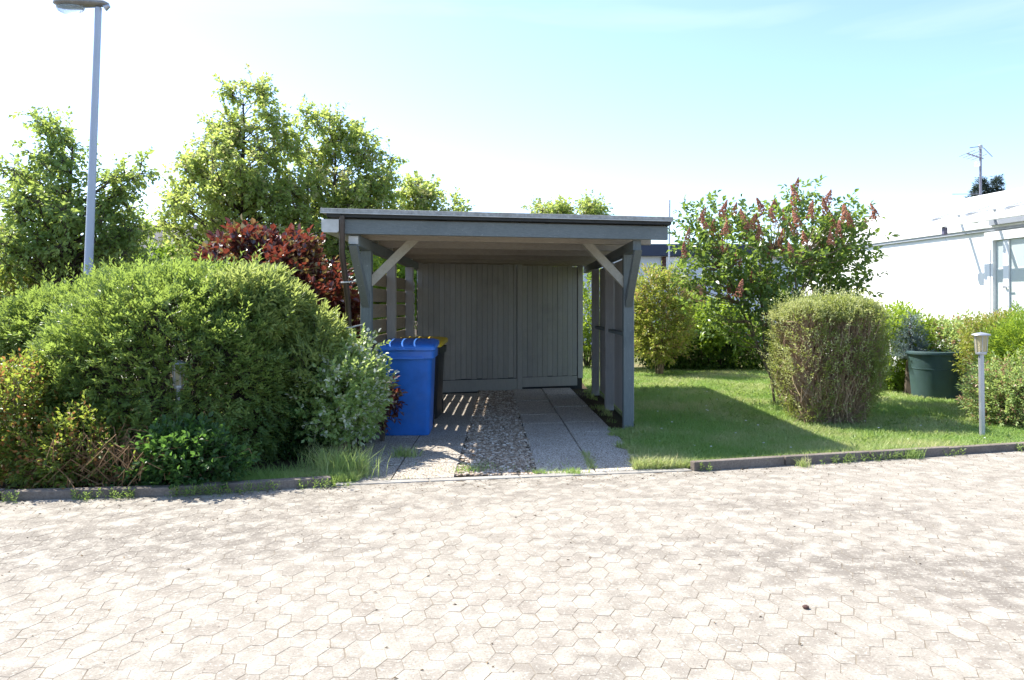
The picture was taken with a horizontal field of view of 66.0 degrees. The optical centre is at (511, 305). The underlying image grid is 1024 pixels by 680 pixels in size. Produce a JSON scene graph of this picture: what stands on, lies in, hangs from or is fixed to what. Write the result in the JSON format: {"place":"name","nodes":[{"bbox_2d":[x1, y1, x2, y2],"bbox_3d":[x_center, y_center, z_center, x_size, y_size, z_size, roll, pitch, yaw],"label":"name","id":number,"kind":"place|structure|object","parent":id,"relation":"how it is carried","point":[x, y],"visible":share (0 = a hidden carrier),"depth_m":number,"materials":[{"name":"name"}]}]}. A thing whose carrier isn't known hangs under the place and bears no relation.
{"place":"outdoors","nodes":[
{"label":"outdoors","id":0,"kind":"place"},
{"bbox_2d":[0,315,760,488],"bbox_3d":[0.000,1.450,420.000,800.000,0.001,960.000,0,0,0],"label":"ground","id":1,"kind":"structure","parent":0,"point":[616,416],"depth_m":8.86,"materials":[{"name":"soil"}]},
{"bbox_2d":[0,215,21,297],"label":"distant tree","id":2,"kind":"object","parent":1,"relation":"on","point":[12,263],"visible":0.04,"depth_m":22.00,"materials":[{"name":"green plant"}]},
{"bbox_2d":[0,263,41,306],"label":"loose bush","id":3,"kind":"object","parent":1,"relation":"on","point":[9,281],"visible":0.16,"depth_m":13.29,"materials":[{"name":"green plant"}]},
{"bbox_2d":[0,345,102,487],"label":"reddening shrub","id":4,"kind":"object","parent":1,"relation":"on","point":[17,373],"visible":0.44,"depth_m":6.31,"materials":[{"name":"green plant"}]},
{"bbox_2d":[0,390,146,489],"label":"reddening shrub","id":5,"kind":"object","parent":1,"relation":"on","point":[68,429],"visible":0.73,"depth_m":6.13,"materials":[{"name":"green plant"}]},
{"bbox_2d":[53,0,109,275],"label":"street lamp","id":6,"kind":"object","parent":1,"relation":"on","point":[72,7],"visible":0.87,"depth_m":11.95,"materials":[{"name":"grey metal"}]},
{"bbox_2d":[0,105,166,290],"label":"deciduous tree","id":7,"kind":"object","parent":1,"relation":"on","point":[50,203],"visible":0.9,"depth_m":13.62,"materials":[{"name":"green plant"}]},
{"bbox_2d":[0,256,178,403],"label":"yew hedge","id":8,"kind":"object","parent":1,"relation":"on","point":[19,314],"visible":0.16,"depth_m":9.03,"materials":[{"name":"green plant"}]},
{"bbox_2d":[32,235,154,282],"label":"background bush","id":9,"kind":"object","parent":1,"relation":"on","point":[111,254],"depth_m":19.66,"materials":[{"name":"green plant"}]},
{"bbox_2d":[19,422,255,492],"bbox_3d":[-2.963,1.232,6.194,1.846,0.596,0.798,0,0,-12],"label":"dead bush","id":10,"kind":"object","parent":1,"relation":"on","point":[127,462],"visible":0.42,"depth_m":6.06,"materials":[{"name":"brown plant"}]},
{"bbox_2d":[3,233,316,479],"bbox_3d":[-3.147,0.429,7.542,2.771,2.201,2.849,0,0,0],"label":"yew hedge","id":11,"kind":"object","parent":1,"relation":"on","point":[114,316],"visible":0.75,"depth_m":6.75,"materials":[{"name":"green plant"}]},
{"bbox_2d":[107,225,212,258],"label":"house","id":12,"kind":"structure","parent":1,"relation":"on","point":[158,234],"depth_m":33.23,"materials":[{"name":"paint"}]},
{"bbox_2d":[0,476,330,500],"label":"kerb","id":13,"kind":"structure","parent":1,"relation":"on","point":[138,491],"depth_m":5.89,"materials":[{"name":"concrete"}]},
{"bbox_2d":[141,238,209,358],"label":"background bush","id":14,"kind":"object","parent":1,"relation":"on","point":[160,250],"visible":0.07,"depth_m":19.04,"materials":[{"name":"green plant"}]},
{"bbox_2d":[172,360,185,420],"bbox_3d":[-2.818,0.948,6.660,0.129,0.984,0.129,0,0,0],"label":"bollard lamp","id":15,"kind":"object","parent":1,"relation":"on","point":[178,385],"visible":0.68,"depth_m":6.63,"materials":[{"name":"metal"}]},
{"bbox_2d":[101,411,261,494],"bbox_3d":[-2.586,1.189,6.207,1.207,0.710,0.848,0,0,0],"label":"leafy plant","id":16,"kind":"object","parent":1,"relation":"on","point":[179,434],"visible":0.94,"depth_m":6.06,"materials":[{"name":"green plant"}]},
{"bbox_2d":[141,63,330,261],"bbox_3d":[-5.960,-1.827,17.015,4.108,6.510,3.663,0,0,0],"label":"linden tree","id":17,"kind":"object","parent":1,"relation":"on","point":[236,190],"visible":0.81,"depth_m":16.54,"materials":[{"name":"green plant"}]},
{"bbox_2d":[173,259,326,390],"bbox_3d":[-2.500,0.488,7.595,1.382,1.871,1.477,0,0,0],"label":"lance leaved shrub","id":18,"kind":"object","parent":1,"relation":"on","point":[298,295],"visible":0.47,"depth_m":7.24,"materials":[{"name":"green plant"}]},
{"bbox_2d":[192,214,331,282],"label":"copper shrub","id":19,"kind":"object","parent":1,"relation":"on","point":[291,246],"visible":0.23,"depth_m":9.17,"materials":[{"name":"red plant"}]},
{"bbox_2d":[245,351,344,460],"bbox_3d":[-2.074,0.961,7.719,1.052,1.182,1.308,0,0,0],"label":"dark shrub","id":20,"kind":"object","parent":1,"relation":"on","point":[295,442],"visible":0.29,"depth_m":7.35,"materials":[{"name":"green plant"}]},
{"bbox_2d":[271,295,363,447],"bbox_3d":[-1.898,0.655,7.783,0.957,1.544,1.479,0,0,0],"label":"lance leaved shrub","id":21,"kind":"object","parent":1,"relation":"on","point":[327,323],"visible":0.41,"depth_m":7.43,"materials":[{"name":"green plant"}]},
{"bbox_2d":[287,255,359,348],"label":"copper shrub","id":22,"kind":"object","parent":1,"relation":"on","point":[331,289],"visible":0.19,"depth_m":9.06,"materials":[{"name":"red plant"}]},
{"bbox_2d":[294,441,359,470],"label":"grass tuft","id":23,"kind":"object","parent":1,"relation":"on","point":[309,460],"visible":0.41,"depth_m":6.76,"materials":[{"name":"green plant"}]},
{"bbox_2d":[259,94,409,288],"bbox_3d":[-3.762,-1.721,17.950,3.888,6.305,3.409,0,0,23],"label":"linden tree","id":24,"kind":"object","parent":1,"relation":"on","point":[364,191],"visible":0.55,"depth_m":17.69,"materials":[{"name":"green plant"}]},
{"bbox_2d":[283,323,399,455],"bbox_3d":[-1.672,0.851,7.698,1.052,1.381,1.348,0,0,17],"label":"silvery shrub","id":25,"kind":"object","parent":1,"relation":"on","point":[365,387],"visible":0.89,"depth_m":7.39,"materials":[{"name":"green plant"}]},
{"bbox_2d":[324,250,359,343],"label":"background bush","id":26,"kind":"object","parent":1,"relation":"on","point":[353,274],"visible":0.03,"depth_m":18.18,"materials":[{"name":"green plant"}]},
{"bbox_2d":[354,255,416,335],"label":"background bush","id":27,"kind":"object","parent":1,"relation":"on","point":[378,261],"visible":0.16,"depth_m":15.99,"materials":[{"name":"green plant"}]},
{"bbox_2d":[181,389,668,484],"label":"grass","id":28,"kind":"structure","parent":1,"relation":"on","point":[287,472],"depth_m":6.48,"materials":[{"name":"green plant"}]},
{"bbox_2d":[383,169,475,211],"bbox_3d":[-2.065,-1.066,19.948,2.596,4.997,2.643,0,0,35],"label":"linden tree","id":29,"kind":"object","parent":1,"relation":"on","point":[421,193],"visible":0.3,"depth_m":19.42,"materials":[{"name":"green plant"}]},
{"bbox_2d":[320,208,672,442],"bbox_3d":[-0.068,0.262,11.111,3.565,2.416,7.040,0,0,0],"label":"carport","id":30,"kind":"object","parent":1,"relation":"on","point":[499,302],"visible":0.81,"depth_m":11.97,"materials":[{"name":"grey wood"}]},
{"bbox_2d":[522,266,576,386],"bbox_3d":[0.656,0.348,13.592,1.010,2.075,0.025,0,0,-18],"label":"door","id":31,"kind":"structure","parent":30,"relation":"in","point":[549,293],"depth_m":13.58,"materials":[{"name":"grey paint"}]},
{"bbox_2d":[0,381,1023,502],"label":"weeds","id":32,"kind":"object","parent":1,"relation":"on","point":[642,432],"visible":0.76,"depth_m":7.51,"materials":[{"name":"green plant"}]},
{"bbox_2d":[335,468,691,485],"bbox_3d":[0.064,1.431,6.549,3.005,0.037,0.102,0,0,-11],"label":"driveway edging","id":33,"kind":"object","parent":1,"relation":"on","point":[511,476],"visible":0.52,"depth_m":6.53,"materials":[{"name":"grey concrete"}]},
{"bbox_2d":[558,466,591,474],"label":"grass tuft","id":34,"kind":"object","parent":33,"relation":"on","point":[574,470],"visible":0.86,"depth_m":6.66,"materials":[{"name":"green plant"}]},
{"bbox_2d":[521,188,614,266],"bbox_3d":[2.468,-1.797,33.832,4.276,6.455,4.078,0,0,-43],"label":"distant tree","id":35,"kind":"object","parent":1,"relation":"on","point":[585,207],"visible":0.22,"depth_m":33.16,"materials":[{"name":"green plant"}]},
{"bbox_2d":[583,244,803,344],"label":"house","id":36,"kind":"structure","parent":1,"relation":"on","point":[654,253],"depth_m":28.30,"materials":[{"name":"white paint"}]},
{"bbox_2d":[666,257,689,274],"bbox_3d":[5.919,-1.435,28.209,0.850,0.650,0.177,0,0,0],"label":"window","id":37,"kind":"structure","parent":36,"relation":"in","point":[672,259],"depth_m":28.22,"materials":[{"name":"white paint"}]},
{"bbox_2d":[690,442,1023,470],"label":"kerb","id":38,"kind":"structure","parent":1,"relation":"on","point":[749,462],"depth_m":7.16,"materials":[{"name":"concrete"}]},
{"bbox_2d":[800,187,1023,370],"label":"white house","id":39,"kind":"structure","parent":1,"relation":"on","point":[951,258],"depth_m":13.98,"materials":[{"name":"paint"}]},
{"bbox_2d":[952,144,992,194],"bbox_3d":[8.176,-2.369,13.963,0.724,0.993,0.505,0,0,-38],"label":"antenna","id":40,"kind":"object","parent":39,"relation":"on","point":[979,163],"visible":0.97,"depth_m":13.98,"materials":[{"name":"grey metal"}]},
{"bbox_2d":[1003,240,1009,314],"bbox_3d":[8.148,0.222,11.608,0.073,2.580,2.469,0,0,-7],"label":"garden door","id":41,"kind":"structure","parent":39,"relation":"in","point":[1006,243],"depth_m":12.76,"materials":[{"name":"white paint"}]},
{"bbox_2d":[963,176,994,197],"bbox_3d":[19.055,-1.933,32.000,1.394,6.707,1.514,0,0,0],"label":"conifer","id":42,"kind":"object","parent":1,"relation":"on","point":[986,189],"visible":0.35,"depth_m":31.87,"materials":[{"name":"green plant"}]},
{"bbox_2d":[989,174,1006,192],"bbox_3d":[19.656,-1.985,31.980,1.005,6.809,0.991,0,0,14],"label":"conifer","id":43,"kind":"object","parent":1,"relation":"on","point":[997,181],"visible":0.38,"depth_m":31.89,"materials":[{"name":"green plant"}]},
{"bbox_2d":[331,393,477,484],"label":"driveway","id":44,"kind":"structure","parent":0,"point":[448,432],"depth_m":7.87,"materials":[{"name":"grey concrete"}]},
{"bbox_2d":[296,442,390,478],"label":"grass tuft","id":45,"kind":"object","parent":44,"relation":"on","point":[348,463],"visible":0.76,"depth_m":6.54,"materials":[{"name":"green plant"}]},
{"bbox_2d":[376,374,407,440],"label":"shrub","id":46,"kind":"object","parent":44,"relation":"on","point":[396,405],"visible":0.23,"depth_m":8.21,"materials":[{"name":"brown plant"}]},
{"bbox_2d":[379,444,425,457],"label":"grass tuft","id":47,"kind":"object","parent":44,"relation":"on","point":[407,453],"visible":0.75,"depth_m":7.37,"materials":[{"name":"green plant"}]},
{"bbox_2d":[377,338,438,435],"bbox_3d":[-1.161,0.892,8.880,0.645,1.040,0.801,0,0,-2],"label":"wheelie bin","id":48,"kind":"object","parent":44,"relation":"on","point":[413,361],"visible":0.81,"depth_m":8.57,"materials":[{"name":"blue plastic"}]},
{"bbox_2d":[401,337,447,418],"bbox_3d":[-1.179,0.906,10.120,0.645,1.012,0.801,0,0,3],"label":"wheelie bin","id":49,"kind":"object","parent":44,"relation":"on","point":[438,406],"visible":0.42,"depth_m":9.96,"materials":[{"name":"black plastic"}]},
{"bbox_2d":[455,390,541,476],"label":"gravel","id":50,"kind":"structure","parent":0,"point":[488,401],"depth_m":8.30,"materials":[{"name":"grey gravel"}]},
{"bbox_2d":[435,462,488,473],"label":"grass tuft","id":51,"kind":"object","parent":50,"relation":"on","point":[466,469],"visible":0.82,"depth_m":6.76,"materials":[{"name":"green plant"}]},
{"bbox_2d":[0,450,1023,679],"bbox_3d":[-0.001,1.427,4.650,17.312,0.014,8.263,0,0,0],"label":"road","id":52,"kind":"structure","parent":0,"point":[633,629],"depth_m":4.09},
{"bbox_2d":[790,454,813,467],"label":"grass tuft","id":53,"kind":"object","parent":52,"relation":"on","point":[803,463],"visible":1,"depth_m":6.96,"materials":[{"name":"green plant"}]},
{"bbox_2d":[904,444,926,458],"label":"grass tuft","id":54,"kind":"object","parent":52,"relation":"on","point":[914,455],"visible":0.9,"depth_m":7.34,"materials":[{"name":"green plant"}]},
{"bbox_2d":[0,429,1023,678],"bbox_3d":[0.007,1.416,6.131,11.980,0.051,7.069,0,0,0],"label":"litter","id":55,"kind":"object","parent":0,"point":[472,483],"visible":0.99,"depth_m":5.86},
{"bbox_2d":[0,0,1023,289],"label":"sky","id":56,"kind":"structure","parent":0,"point":[644,105],"materials":[{"name":"blue"}]},
{"bbox_2d":[513,388,651,473],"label":"driveway","id":57,"kind":"structure","parent":0,"point":[562,420],"depth_m":8.73,"materials":[{"name":"grey concrete"}]},
{"bbox_2d":[582,353,1023,469],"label":"lawn","id":58,"kind":"structure","parent":0,"point":[636,364],"depth_m":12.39,"materials":[{"name":"green plant"}]},
{"bbox_2d":[583,268,601,366],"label":"bright shrub","id":59,"kind":"object","parent":58,"relation":"on","point":[587,327],"visible":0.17,"depth_m":17.71,"materials":[{"name":"green plant"}]},
{"bbox_2d":[634,258,702,373],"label":"loose shrub","id":60,"kind":"object","parent":58,"relation":"on","point":[680,321],"visible":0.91,"depth_m":15.92,"materials":[{"name":"green plant"}]},
{"bbox_2d":[668,200,669,287],"bbox_3d":[4.372,-0.768,22.000,0.103,4.377,0.063,0,0,0],"label":"flagpole","id":61,"kind":"object","parent":58,"relation":"on","point":[669,241],"visible":0.34,"depth_m":21.98,"materials":[{"name":"metal"}]},
{"bbox_2d":[680,283,705,319],"bbox_3d":[5.293,0.345,23.020,0.800,2.050,0.080,0,0,0],"label":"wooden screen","id":62,"kind":"object","parent":58,"relation":"on","point":[698,284],"visible":0.05,"depth_m":23.00,"materials":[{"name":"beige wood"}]},
{"bbox_2d":[634,311,781,371],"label":"back hedge","id":63,"kind":"object","parent":58,"relation":"on","point":[696,360],"visible":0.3,"depth_m":17.10,"materials":[{"name":"green plant"}]},
{"bbox_2d":[686,292,762,368],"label":"bright shrub","id":64,"kind":"object","parent":58,"relation":"on","point":[720,341],"visible":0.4,"depth_m":16.89,"materials":[{"name":"green plant"}]},
{"bbox_2d":[667,174,900,406],"bbox_3d":[3.826,-0.223,11.503,3.216,3.304,2.578,0,0,0],"label":"lilac tree","id":65,"kind":"object","parent":58,"relation":"on","point":[829,258],"visible":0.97,"depth_m":11.07,"materials":[{"name":"green plant"}]},
{"bbox_2d":[758,285,901,424],"bbox_3d":[3.878,0.652,9.758,1.486,1.838,1.492,0,0,0],"label":"clipped bush","id":66,"kind":"object","parent":58,"relation":"on","point":[816,327],"visible":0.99,"depth_m":9.34,"materials":[{"name":"green plant"}]},
{"bbox_2d":[853,299,947,390],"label":"garden hedge","id":67,"kind":"object","parent":58,"relation":"on","point":[897,381],"visible":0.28,"depth_m":12.79,"materials":[{"name":"green plant"}]},
{"bbox_2d":[885,311,934,395],"bbox_3d":[6.318,0.748,12.519,0.772,1.344,0.716,0,0,32],"label":"conifer","id":68,"kind":"object","parent":58,"relation":"on","point":[909,345],"visible":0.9,"depth_m":12.45,"materials":[{"name":"green plant"}]},
{"bbox_2d":[905,349,969,399],"bbox_3d":[6.606,1.057,12.233,0.912,0.726,0.912,0,0,0],"label":"water tub","id":69,"kind":"object","parent":58,"relation":"on","point":[931,374],"visible":0.75,"depth_m":11.91,"materials":[{"name":"green plastic"}]},
{"bbox_2d":[898,309,980,364],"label":"rose bush","id":70,"kind":"object","parent":58,"relation":"on","point":[947,333],"visible":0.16,"depth_m":12.76,"materials":[{"name":"green plant"}]},
{"bbox_2d":[955,351,1002,405],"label":"pale shrub","id":71,"kind":"object","parent":58,"relation":"on","point":[967,375],"visible":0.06,"depth_m":10.95,"materials":[{"name":"green plant"}]},
{"bbox_2d":[971,332,990,434],"bbox_3d":[5.054,0.861,8.493,0.187,1.159,0.187,0,0,0],"label":"bollard lamp","id":72,"kind":"object","parent":58,"relation":"on","point":[981,343],"visible":0.98,"depth_m":8.47,"materials":[{"name":"metal"}]},
{"bbox_2d":[950,307,1021,392],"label":"pale shrub","id":73,"kind":"object","parent":58,"relation":"on","point":[966,335],"visible":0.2,"depth_m":11.49,"materials":[{"name":"green plant"}]},
{"bbox_2d":[954,347,1023,427],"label":"pale shrub","id":74,"kind":"object","parent":58,"relation":"on","point":[996,399],"visible":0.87,"depth_m":9.34,"materials":[{"name":"green plant"}]},
{"bbox_2d":[960,300,1023,411],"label":"ferny shrub","id":75,"kind":"object","parent":58,"relation":"on","point":[1009,338],"visible":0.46,"depth_m":9.83,"materials":[{"name":"green plant"}]}
]}

